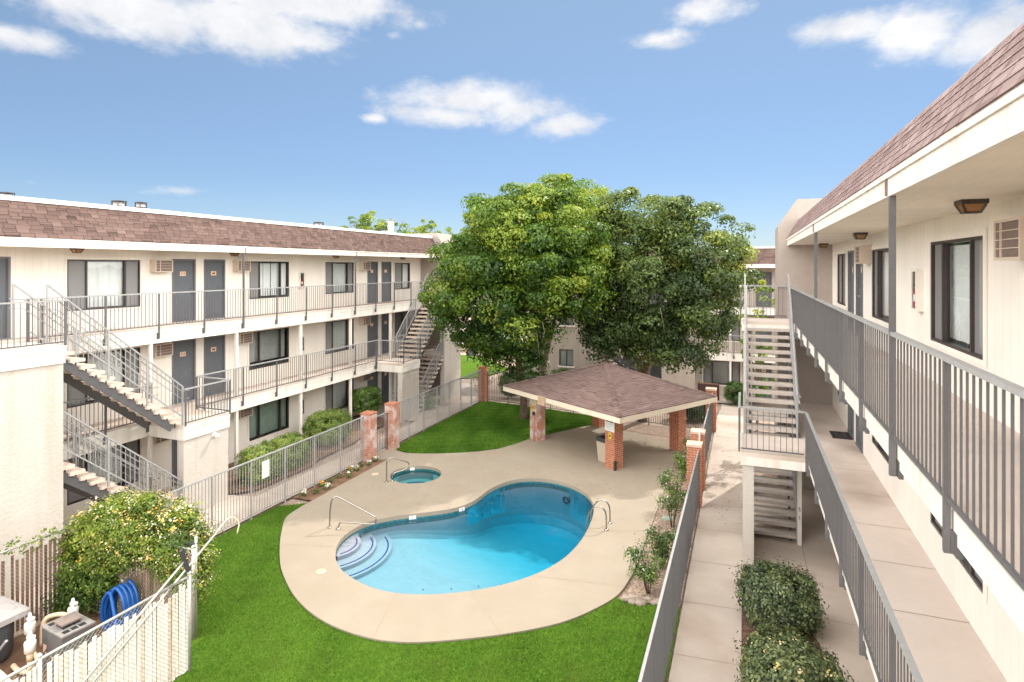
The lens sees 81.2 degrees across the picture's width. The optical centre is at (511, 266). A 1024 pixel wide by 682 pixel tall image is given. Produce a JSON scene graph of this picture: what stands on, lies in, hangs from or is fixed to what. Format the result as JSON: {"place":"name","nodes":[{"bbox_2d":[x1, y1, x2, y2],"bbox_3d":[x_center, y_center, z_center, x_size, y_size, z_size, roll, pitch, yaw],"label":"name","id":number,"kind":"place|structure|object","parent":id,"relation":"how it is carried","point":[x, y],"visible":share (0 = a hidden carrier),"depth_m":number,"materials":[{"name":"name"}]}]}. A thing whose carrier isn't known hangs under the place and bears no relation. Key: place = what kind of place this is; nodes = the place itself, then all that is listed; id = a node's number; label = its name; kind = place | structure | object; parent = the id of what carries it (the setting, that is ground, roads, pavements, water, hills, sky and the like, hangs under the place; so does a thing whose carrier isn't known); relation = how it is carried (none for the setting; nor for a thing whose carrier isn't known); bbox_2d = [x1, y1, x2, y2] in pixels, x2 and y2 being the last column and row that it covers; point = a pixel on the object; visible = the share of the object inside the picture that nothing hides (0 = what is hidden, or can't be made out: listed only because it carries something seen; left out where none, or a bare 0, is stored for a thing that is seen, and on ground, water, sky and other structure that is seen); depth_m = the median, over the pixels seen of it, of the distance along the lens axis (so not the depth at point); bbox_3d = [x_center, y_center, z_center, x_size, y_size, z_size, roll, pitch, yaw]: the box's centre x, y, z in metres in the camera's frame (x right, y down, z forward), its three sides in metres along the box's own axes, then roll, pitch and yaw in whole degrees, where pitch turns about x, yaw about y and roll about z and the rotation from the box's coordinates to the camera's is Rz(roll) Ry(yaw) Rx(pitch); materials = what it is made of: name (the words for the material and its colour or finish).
{"place":"outdoors","nodes":[
{"label":"outdoors","id":0,"kind":"place"},
{"bbox_2d":[0,609,178,681],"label":"yard dirt","id":1,"kind":"structure","parent":0,"point":[17,656],"depth_m":11.22,"materials":[{"name":"soil"}]},
{"bbox_2d":[0,596,30,662],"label":"filter tank","id":2,"kind":"object","parent":1,"relation":"on","point":[12,612],"visible":0.97,"depth_m":11.02,"materials":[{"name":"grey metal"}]},
{"bbox_2d":[10,631,36,678],"bbox_3d":[-8.690,6.845,10.598,0.629,0.850,0.180,0,0,21],"label":"pool valve","id":3,"kind":"object","parent":1,"relation":"on","point":[30,645],"visible":0.81,"depth_m":10.49,"materials":[{"name":"white plastic"}]},
{"bbox_2d":[24,613,37,666],"bbox_3d":[-8.718,6.835,10.893,0.642,0.870,0.179,0,0,38],"label":"pool valve","id":4,"kind":"object","parent":1,"relation":"on","point":[30,624],"visible":0.55,"depth_m":11.00,"materials":[{"name":"white plastic"}]},
{"bbox_2d":[39,598,78,646],"bbox_3d":[-8.655,6.815,11.416,0.666,0.910,0.178,0,0,-10],"label":"pipe","id":5,"kind":"object","parent":1,"relation":"on","point":[74,606],"visible":0.64,"depth_m":11.41,"materials":[{"name":"white plastic"}]},
{"bbox_2d":[41,611,95,679],"bbox_3d":[-8.035,6.795,10.817,0.743,0.850,0.539,0,0,28],"label":"pool heater","id":6,"kind":"object","parent":1,"relation":"on","point":[60,631],"visible":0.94,"depth_m":10.67,"materials":[{"name":"grey metal"}]},
{"bbox_2d":[100,575,139,641],"bbox_3d":[-7.724,6.782,11.805,0.875,1.078,0.570,0,0,44],"label":"pool hose","id":7,"kind":"object","parent":1,"relation":"on","point":[127,593],"visible":0.72,"depth_m":11.80,"materials":[{"name":"plastic"}]},
{"bbox_2d":[9,383,478,615],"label":"path","id":8,"kind":"structure","parent":0,"point":[328,467],"depth_m":19.40,"materials":[{"name":"concrete"}]},
{"bbox_2d":[89,502,680,681],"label":"lawn","id":9,"kind":"structure","parent":0,"point":[198,639],"depth_m":11.40,"materials":[{"name":"plant"}]},
{"bbox_2d":[0,571,191,681],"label":"slat fence","id":10,"kind":"object","parent":9,"relation":"on","point":[144,672],"visible":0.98,"depth_m":9.82,"materials":[{"name":"wood"}]},
{"bbox_2d":[82,549,190,681],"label":"skimmer pole","id":11,"kind":"object","parent":10,"relation":"attached to","point":[184,563],"visible":1,"depth_m":9.86,"materials":[{"name":"metal"}]},
{"bbox_2d":[92,517,239,681],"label":"skimmer pole","id":12,"kind":"object","parent":10,"relation":"attached to","point":[142,621],"visible":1,"depth_m":10.06,"materials":[{"name":"metal"}]},
{"bbox_2d":[70,520,195,639],"bbox_3d":[-7.807,6.375,12.218,3.461,1.890,0.080,0,0,20],"label":"slat fence","id":13,"kind":"object","parent":9,"relation":"on","point":[146,586],"visible":0.27,"depth_m":12.02,"materials":[{"name":"wood"}]},
{"bbox_2d":[184,536,196,637],"bbox_3d":[-6.297,6.280,11.728,0.265,1.980,0.060,0,0,11],"label":"gate pole","id":14,"kind":"object","parent":9,"relation":"on","point":[192,543],"visible":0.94,"depth_m":11.69,"materials":[{"name":"metal"}]},
{"bbox_2d":[638,450,698,681],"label":"picket fence","id":15,"kind":"object","parent":9,"relation":"on","point":[656,658],"visible":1,"depth_m":11.17,"materials":[{"name":"grey metal"}]},
{"bbox_2d":[14,301,819,681],"bbox_3d":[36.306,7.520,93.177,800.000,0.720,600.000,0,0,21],"label":"ground","id":16,"kind":"structure","parent":0,"point":[352,447],"depth_m":22.32,"materials":[{"name":"concrete"}]},
{"bbox_2d":[0,526,73,633],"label":"slat fence","id":17,"kind":"object","parent":16,"relation":"on","point":[17,567],"visible":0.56,"depth_m":12.11,"materials":[{"name":"wood"}]},
{"bbox_2d":[0,487,226,630],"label":"flowering vine","id":18,"kind":"object","parent":16,"relation":"on","point":[141,526],"visible":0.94,"depth_m":12.09,"materials":[{"name":"green plant"}]},
{"bbox_2d":[0,283,231,597],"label":"staircase","id":19,"kind":"structure","parent":16,"relation":"on","point":[37,474],"depth_m":14.24,"materials":[{"name":"paint"}]},
{"bbox_2d":[0,195,452,527],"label":"apartment building","id":20,"kind":"structure","parent":16,"relation":"on","point":[202,305],"depth_m":20.65,"materials":[{"name":"paint"}]},
{"bbox_2d":[0,257,10,339],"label":"door","id":21,"kind":"structure","parent":20,"relation":"in","point":[5,262],"depth_m":15.31,"materials":[{"name":"paint"}]},
{"bbox_2d":[64,256,142,313],"bbox_3d":[-12.080,0.515,17.677,0.194,1.610,2.306,0,0,21],"label":"window","id":22,"kind":"structure","parent":20,"relation":"in","point":[82,277],"depth_m":17.69,"materials":[{"name":"glass"}]},
{"bbox_2d":[64,345,142,411],"bbox_3d":[-12.080,3.225,17.677,0.196,1.610,2.306,0,0,21],"label":"window","id":23,"kind":"structure","parent":20,"relation":"in","point":[70,393],"depth_m":17.81,"materials":[{"name":"glass"}]},
{"bbox_2d":[64,438,142,509],"bbox_3d":[-12.080,5.935,17.677,0.195,1.610,2.306,0,0,21],"label":"window","id":24,"kind":"structure","parent":20,"relation":"in","point":[71,499],"depth_m":17.99,"materials":[{"name":"brown metal"}]},
{"bbox_2d":[150,260,172,271],"bbox_3d":[-11.262,-0.020,19.210,0.264,0.400,0.620,0,0,21],"label":"air conditioner","id":25,"kind":"object","parent":20,"relation":"attached to","point":[161,265],"visible":1,"depth_m":19.08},
{"bbox_2d":[153,342,172,357],"bbox_3d":[-11.262,2.680,19.210,0.264,0.400,0.620,0,0,21],"label":"air conditioner","id":26,"kind":"object","parent":20,"relation":"attached to","point":[162,349],"visible":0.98,"depth_m":19.13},
{"bbox_2d":[172,439,176,485],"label":"door","id":27,"kind":"structure","parent":20,"relation":"in","point":[174,442],"depth_m":19.85,"materials":[{"name":"paint"}]},
{"bbox_2d":[172,259,195,322],"bbox_3d":[-11.080,0.803,20.137,0.130,2.110,0.916,0,0,21],"label":"door","id":28,"kind":"structure","parent":20,"relation":"in","point":[184,270],"depth_m":20.17,"materials":[{"name":"paint"}]},
{"bbox_2d":[172,338,195,404],"bbox_3d":[-11.080,3.513,20.137,0.130,2.110,0.916,0,0,21],"label":"door","id":29,"kind":"structure","parent":20,"relation":"in","point":[184,351],"depth_m":20.21,"materials":[{"name":"paint"}]},
{"bbox_2d":[204,259,224,318],"bbox_3d":[-10.626,0.803,21.301,0.130,2.110,0.916,0,0,21],"label":"door","id":30,"kind":"structure","parent":20,"relation":"in","point":[214,269],"depth_m":21.35,"materials":[{"name":"paint"}]},
{"bbox_2d":[204,334,224,396],"bbox_3d":[-10.626,3.513,21.301,0.130,2.110,0.916,0,0,21],"label":"door","id":31,"kind":"structure","parent":20,"relation":"in","point":[214,346],"depth_m":21.35,"materials":[{"name":"paint"}]},
{"bbox_2d":[248,259,289,300],"bbox_3d":[-9.701,0.515,23.780,0.193,1.610,2.266,0,0,21],"label":"window","id":32,"kind":"structure","parent":20,"relation":"in","point":[259,275],"depth_m":23.84,"materials":[{"name":"glass"}]},
{"bbox_2d":[248,326,289,372],"bbox_3d":[-9.716,3.225,23.785,0.224,1.610,2.266,0,0,21],"label":"window","id":33,"kind":"structure","parent":20,"relation":"in","point":[267,343],"depth_m":23.94,"materials":[{"name":"glass"}]},
{"bbox_2d":[248,396,289,443],"bbox_3d":[-9.702,5.935,23.780,0.196,1.610,2.266,0,0,21],"label":"window","id":34,"kind":"structure","parent":20,"relation":"in","point":[273,415],"depth_m":23.89,"materials":[{"name":"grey glass"}]},
{"bbox_2d":[324,260,354,295],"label":"window","id":35,"kind":"structure","parent":20,"relation":"in","point":[334,274],"depth_m":27.97,"materials":[{"name":"grey glass"}]},
{"bbox_2d":[324,317,354,355],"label":"window","id":36,"kind":"structure","parent":20,"relation":"in","point":[336,334],"depth_m":27.91,"materials":[{"name":"grey glass"}]},
{"bbox_2d":[324,378,354,411],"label":"window","id":37,"kind":"structure","parent":20,"relation":"in","point":[336,394],"depth_m":27.91,"materials":[{"name":"grey glass"}]},
{"bbox_2d":[367,261,377,302],"bbox_3d":[-7.105,0.803,30.340,0.130,2.110,0.916,0,0,21],"label":"door","id":38,"kind":"structure","parent":20,"relation":"in","point":[372,275],"depth_m":30.41,"materials":[{"name":"paint"}]},
{"bbox_2d":[367,314,377,357],"bbox_3d":[-7.105,3.513,30.340,0.130,2.110,0.916,0,0,21],"label":"door","id":39,"kind":"structure","parent":20,"relation":"in","point":[372,329],"depth_m":30.41,"materials":[{"name":"paint"}]},
{"bbox_2d":[381,313,388,353],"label":"door","id":40,"kind":"structure","parent":20,"relation":"in","point":[384,317],"depth_m":31.51,"materials":[{"name":"paint"}]},
{"bbox_2d":[381,371,388,405],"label":"door","id":41,"kind":"structure","parent":20,"relation":"in","point":[384,375],"depth_m":31.49,"materials":[{"name":"paint"}]},
{"bbox_2d":[381,262,390,301],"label":"door","id":42,"kind":"structure","parent":20,"relation":"in","point":[385,266],"depth_m":31.51,"materials":[{"name":"paint"}]},
{"bbox_2d":[394,261,410,290],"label":"window","id":43,"kind":"structure","parent":20,"relation":"in","point":[402,269],"depth_m":32.95,"materials":[{"name":"grey glass"}]},
{"bbox_2d":[394,310,410,340],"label":"window","id":44,"kind":"structure","parent":20,"relation":"in","point":[399,317],"depth_m":32.83,"materials":[{"name":"grey glass"}]},
{"bbox_2d":[136,416,363,573],"bbox_3d":[-7.238,6.426,17.781,0.042,1.728,9.520,0,0,21],"label":"picket fence","id":45,"kind":"object","parent":16,"relation":"on","point":[245,463],"visible":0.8,"depth_m":18.07,"materials":[{"name":"grey metal"}]},
{"bbox_2d":[228,415,384,493],"bbox_3d":[-7.981,7.225,23.931,2.950,0.001,9.900,0,0,21],"label":"shrub bed","id":46,"kind":"object","parent":16,"relation":"on","point":[325,450],"visible":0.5,"depth_m":22.26,"materials":[{"name":"plant"}]},
{"bbox_2d":[232,431,313,484],"bbox_3d":[-8.328,6.615,20.939,1.558,1.270,3.178,0,0,21],"label":"shrub","id":47,"kind":"object","parent":46,"relation":"on","point":[267,446],"visible":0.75,"depth_m":20.53,"materials":[{"name":"green plant"}]},
{"bbox_2d":[298,406,352,446],"bbox_3d":[-7.577,6.534,24.559,1.757,1.432,2.378,0,0,21],"label":"shrub","id":48,"kind":"object","parent":46,"relation":"on","point":[319,422],"visible":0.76,"depth_m":24.01,"materials":[{"name":"green plant"}]},
{"bbox_2d":[345,385,384,413],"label":"shrub","id":49,"kind":"object","parent":46,"relation":"on","point":[365,398],"visible":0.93,"depth_m":27.59,"materials":[{"name":"green plant"}]},
{"bbox_2d":[294,460,385,500],"bbox_3d":[-5.788,7.256,20.608,0.750,0.001,4.200,0,0,21],"label":"flower bed","id":50,"kind":"object","parent":16,"relation":"on","point":[335,483],"visible":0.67,"depth_m":20.17,"materials":[{"name":"soil"}]},
{"bbox_2d":[360,410,376,461],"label":"brick pillar","id":51,"kind":"structure","parent":16,"relation":"on","point":[370,434],"depth_m":22.19,"materials":[{"name":"brick"}]},
{"bbox_2d":[384,401,399,449],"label":"brick pillar","id":52,"kind":"structure","parent":16,"relation":"on","point":[392,408],"depth_m":23.64,"materials":[{"name":"brick"}]},
{"bbox_2d":[377,412,387,451],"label":"pool gate","id":53,"kind":"structure","parent":52,"relation":"attached to","point":[386,430],"depth_m":23.33,"materials":[{"name":"grey metal"}]},
{"bbox_2d":[339,211,456,236],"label":"tree","id":54,"kind":"object","parent":16,"relation":"on","point":[367,224],"visible":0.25,"depth_m":60.27,"materials":[{"name":"green plant"}]},
{"bbox_2d":[377,274,460,422],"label":"staircase","id":55,"kind":"structure","parent":16,"relation":"on","point":[409,371],"depth_m":30.46,"materials":[{"name":"paint"}]},
{"bbox_2d":[399,370,480,440],"bbox_3d":[-3.227,6.416,28.077,0.042,1.748,8.660,0,0,21],"label":"picket fence","id":56,"kind":"object","parent":16,"relation":"on","point":[447,398],"visible":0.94,"depth_m":28.08,"materials":[{"name":"grey metal"}]},
{"bbox_2d":[478,366,488,402],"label":"brick pillar","id":57,"kind":"structure","parent":16,"relation":"on","point":[484,384],"depth_m":32.07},
{"bbox_2d":[477,178,629,376],"bbox_3d":[2.282,1.295,35.151,10.087,13.000,5.328,0,0,32],"label":"tree","id":58,"kind":"object","parent":16,"relation":"on","point":[600,192],"visible":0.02,"depth_m":34.21,"materials":[{"name":"green plant"}]},
{"bbox_2d":[488,371,705,428],"bbox_3d":[3.583,6.466,29.164,11.543,1.668,0.042,0,0,32],"label":"picket fence","id":59,"kind":"object","parent":16,"relation":"on","point":[556,406],"visible":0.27,"depth_m":31.41,"materials":[{"name":"grey metal"}]},
{"bbox_2d":[503,363,716,469],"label":"pavilion","id":60,"kind":"structure","parent":16,"relation":"on","point":[601,393],"depth_m":22.86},
{"bbox_2d":[606,336,694,388],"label":"building wall","id":61,"kind":"structure","parent":16,"relation":"on","point":[682,377],"depth_m":35.12,"materials":[{"name":"beige paint"}]},
{"bbox_2d":[529,246,774,397],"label":"apartment building","id":62,"kind":"structure","parent":16,"relation":"on","point":[724,369],"depth_m":36.46,"materials":[{"name":"beige"}]},
{"bbox_2d":[558,349,574,367],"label":"window","id":63,"kind":"structure","parent":62,"relation":"in","point":[565,355],"depth_m":39.00,"materials":[{"name":"glass"}]},
{"bbox_2d":[702,360,741,385],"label":"window","id":64,"kind":"structure","parent":62,"relation":"in","point":[717,372],"depth_m":36.65,"materials":[{"name":"glass"}]},
{"bbox_2d":[756,272,771,306],"bbox_3d":[15.041,1.363,35.711,0.896,2.110,0.130,0,0,21],"label":"door","id":65,"kind":"structure","parent":62,"relation":"in","point":[768,278],"depth_m":35.67,"materials":[{"name":"paint"}]},
{"bbox_2d":[627,449,709,602],"bbox_3d":[5.086,7.176,18.114,1.175,0.157,11.550,0,0,21],"label":"gravel bed","id":66,"kind":"object","parent":16,"relation":"on","point":[637,589],"visible":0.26,"depth_m":15.46,"materials":[{"name":"gravel"}]},
{"bbox_2d":[623,533,667,593],"bbox_3d":[2.970,6.633,13.098,1.057,1.170,0.963,0,0,40],"label":"rose bush","id":67,"kind":"object","parent":66,"relation":"on","point":[648,572],"visible":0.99,"depth_m":13.02,"materials":[{"name":"green plant"}]},
{"bbox_2d":[643,524,687,568],"bbox_3d":[3.505,6.682,14.171,1.143,1.038,0.981,0,0,-37],"label":"rose bush","id":68,"kind":"object","parent":66,"relation":"on","point":[664,537],"visible":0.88,"depth_m":14.15,"materials":[{"name":"green plant"}]},
{"bbox_2d":[654,489,686,527],"bbox_3d":[4.392,6.636,16.523,1.137,1.130,1.086,0,0,21],"label":"rose bush","id":69,"kind":"object","parent":66,"relation":"on","point":[675,505],"visible":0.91,"depth_m":16.43,"materials":[{"name":"green plant"}]},
{"bbox_2d":[655,463,686,503],"bbox_3d":[4.824,6.609,17.886,1.024,1.211,0.800,0,0,21],"label":"rose bush","id":70,"kind":"object","parent":66,"relation":"on","point":[667,478],"visible":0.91,"depth_m":17.86,"materials":[{"name":"green plant"}]},
{"bbox_2d":[671,451,686,477],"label":"rose bush","id":71,"kind":"object","parent":66,"relation":"on","point":[682,463],"visible":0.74,"depth_m":20.11,"materials":[{"name":"green plant"}]},
{"bbox_2d":[623,415,713,448],"bbox_3d":[6.484,7.205,26.558,4.700,0.169,5.800,0,0,21],"label":"gravel bed","id":72,"kind":"object","parent":16,"relation":"on","point":[654,430],"visible":0.39,"depth_m":26.91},
{"bbox_2d":[668,403,717,421],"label":"shrub","id":73,"kind":"object","parent":72,"relation":"on","point":[692,413],"visible":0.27,"depth_m":27.41,"materials":[{"name":"green plant"}]},
{"bbox_2d":[574,186,765,422],"bbox_3d":[6.649,1.913,26.319,8.386,11.011,5.082,0,0,21],"label":"tree","id":74,"kind":"object","parent":16,"relation":"on","point":[631,327],"visible":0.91,"depth_m":25.41,"materials":[{"name":"green plant"}]},
{"bbox_2d":[686,440,702,509],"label":"brick pillar","id":75,"kind":"structure","parent":16,"relation":"on","point":[693,447],"depth_m":17.68,"materials":[{"name":"brick"}]},
{"bbox_2d":[690,428,705,491],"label":"brick pillar","id":76,"kind":"structure","parent":16,"relation":"on","point":[694,432],"depth_m":18.99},
{"bbox_2d":[702,393,712,465],"bbox_3d":[7.393,6.286,22.555,0.042,1.728,6.740,0,0,21],"label":"picket fence","id":77,"kind":"object","parent":16,"relation":"on","point":[708,424],"visible":0.75,"depth_m":22.79,"materials":[{"name":"grey metal"}]},
{"bbox_2d":[738,280,774,430],"bbox_3d":[9.407,3.799,22.648,1.370,6.632,1.526,0,0,40],"label":"tree","id":78,"kind":"object","parent":16,"relation":"on","point":[763,288],"visible":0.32,"depth_m":22.71,"materials":[{"name":"green plant"}]},
{"bbox_2d":[738,274,804,564],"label":"staircase","id":79,"kind":"structure","parent":16,"relation":"on","point":[774,453],"depth_m":15.96,"materials":[{"name":"paint"}]},
{"bbox_2d":[741,602,821,680],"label":"mulch bed","id":80,"kind":"object","parent":16,"relation":"on","point":[746,628],"visible":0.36,"depth_m":11.59,"materials":[{"name":"soil"}]},
{"bbox_2d":[729,552,829,638],"bbox_3d":[5.256,6.525,11.871,1.804,1.220,1.605,0,0,21],"label":"bush","id":81,"kind":"object","parent":80,"relation":"on","point":[773,594],"visible":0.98,"depth_m":11.52,"materials":[{"name":"green plant"}]},
{"bbox_2d":[733,619,858,681],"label":"bush","id":82,"kind":"object","parent":80,"relation":"on","point":[788,656],"visible":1,"depth_m":9.48,"materials":[{"name":"green plant"}]},
{"bbox_2d":[775,22,1023,681],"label":"apartment building","id":83,"kind":"structure","parent":16,"relation":"on","point":[925,409],"depth_m":6.90,"materials":[{"name":"paint"}]},
{"bbox_2d":[837,250,846,308],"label":"window","id":84,"kind":"structure","parent":83,"relation":"in","point":[841,255],"depth_m":17.06,"materials":[{"name":"glass"}]},
{"bbox_2d":[848,250,853,313],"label":"door","id":85,"kind":"structure","parent":83,"relation":"in","point":[850,253],"depth_m":15.90,"materials":[{"name":"paint"}]},
{"bbox_2d":[856,264,862,335],"bbox_3d":[8.451,0.643,14.458,0.130,2.110,0.916,0,0,21],"label":"door","id":86,"kind":"structure","parent":83,"relation":"in","point":[859,267],"depth_m":14.80,"materials":[{"name":"paint"}]},
{"bbox_2d":[854,245,872,263],"bbox_3d":[7.827,-0.260,13.317,0.264,0.400,0.620,0,0,21],"label":"air conditioner","id":87,"kind":"object","parent":83,"relation":"attached to","point":[862,254],"visible":1,"depth_m":13.04,"materials":[{"name":"metal"}]},
{"bbox_2d":[871,243,888,326],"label":"window","id":88,"kind":"structure","parent":83,"relation":"in","point":[880,261],"depth_m":12.47,"materials":[{"name":"glass"}]},
{"bbox_2d":[871,433,894,476],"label":"window","id":89,"kind":"structure","parent":83,"relation":"in","point":[883,455],"depth_m":12.28,"materials":[{"name":"glass"}]},
{"bbox_2d":[911,269,923,311],"bbox_3d":[6.392,0.370,9.422,0.110,0.660,0.280,0,0,21],"label":"extinguisher cabinet","id":90,"kind":"object","parent":83,"relation":"attached to","point":[917,289],"visible":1,"depth_m":9.30,"materials":[{"name":"white metal"}]},
{"bbox_2d":[928,227,986,367],"bbox_3d":[5.926,0.355,7.871,0.196,1.610,2.266,0,0,21],"label":"window","id":91,"kind":"structure","parent":83,"relation":"in","point":[957,275],"depth_m":8.07,"materials":[{"name":"glass"}]},
{"bbox_2d":[928,509,986,603],"bbox_3d":[5.888,3.065,7.886,0.114,1.610,2.266,0,0,21],"label":"window","id":92,"kind":"structure","parent":83,"relation":"in","point":[975,580],"depth_m":7.46,"materials":[{"name":"brown metal"}]},
{"bbox_2d":[954,199,988,213],"bbox_3d":[4.835,-0.628,6.294,0.240,0.139,0.240,0,0,21],"label":"porch light","id":93,"kind":"object","parent":83,"relation":"attached to","point":[970,206],"visible":1,"depth_m":6.22,"materials":[{"name":"glass"}]},
{"bbox_2d":[993,216,1023,260],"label":"air conditioner","id":94,"kind":"object","parent":83,"relation":"attached to","point":[1008,239],"visible":1,"depth_m":5.68,"materials":[{"name":"metal"}]},
{"bbox_2d":[336,487,592,560],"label":"wall","id":95,"kind":"structure","parent":0,"point":[487,506],"depth_m":19.27,"materials":[{"name":"tile"}]},
{"bbox_2d":[280,425,678,643],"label":"pool deck","id":96,"kind":"structure","parent":0,"point":[335,596],"depth_m":15.94,"materials":[{"name":"concrete"}]},
{"bbox_2d":[327,496,376,529],"bbox_3d":[-4.412,6.798,16.456,1.402,0.874,0.176,0,0,9],"label":"pool handrail","id":97,"kind":"object","parent":96,"relation":"on","point":[338,527],"visible":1,"depth_m":16.48,"materials":[{"name":"silver metal"}]},
{"bbox_2d":[390,466,440,483],"bbox_3d":[-3.343,7.775,20.782,1.760,1.090,1.760,0,0,21],"label":"hot tub","id":98,"kind":"object","parent":96,"relation":"on","point":[415,474],"visible":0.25,"depth_m":21.55,"materials":[{"name":"paint"}]},
{"bbox_2d":[336,478,593,593],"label":"swimming pool","id":99,"kind":"structure","parent":96,"relation":"in","point":[533,528],"depth_m":17.31,"materials":[{"name":"liquid"}]},
{"bbox_2d":[287,443,674,636],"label":"deck joints","id":100,"kind":"object","parent":96,"relation":"on","point":[471,590],"visible":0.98,"depth_m":15.54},
{"bbox_2d":[596,434,604,462],"bbox_3d":[3.479,6.785,22.234,0.500,0.890,0.500,0,0,-37],"label":"trash bin","id":101,"kind":"object","parent":96,"relation":"on","point":[600,440],"visible":0.37,"depth_m":22.13,"materials":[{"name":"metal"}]},
{"bbox_2d":[461,355,507,377],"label":"lawn","id":102,"kind":"structure","parent":0,"point":[469,366],"depth_m":46.62,"materials":[{"name":"plant"}]},
{"bbox_2d":[396,401,591,452],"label":"lawn","id":103,"kind":"structure","parent":0,"point":[485,430],"depth_m":26.14,"materials":[{"name":"plant"}]},
{"bbox_2d":[417,173,622,419],"bbox_3d":[0.068,1.590,26.513,7.350,11.652,8.951,0,0,-43],"label":"tree","id":104,"kind":"object","parent":103,"relation":"on","point":[512,246],"visible":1,"depth_m":24.56,"materials":[{"name":"green plant"}]},
{"bbox_2d":[489,346,528,383],"bbox_3d":[-0.189,4.622,28.833,2.521,2.719,1.873,0,0,21],"label":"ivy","id":105,"kind":"object","parent":104,"relation":"attached to","point":[512,374],"visible":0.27,"depth_m":28.61,"materials":[{"name":"green plant"}]},
{"bbox_2d":[0,0,1023,552],"label":"sky","id":106,"kind":"structure","parent":0,"point":[330,112],"materials":[{"name":"blue"}]},
{"bbox_2d":[668,394,875,681],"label":"path","id":107,"kind":"structure","parent":0,"point":[708,631],"depth_m":13.89,"materials":[{"name":"concrete"}]},
{"bbox_2d":[723,380,742,404],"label":"shrub","id":108,"kind":"object","parent":107,"relation":"on","point":[733,394],"visible":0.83,"depth_m":33.49,"materials":[{"name":"green plant"}]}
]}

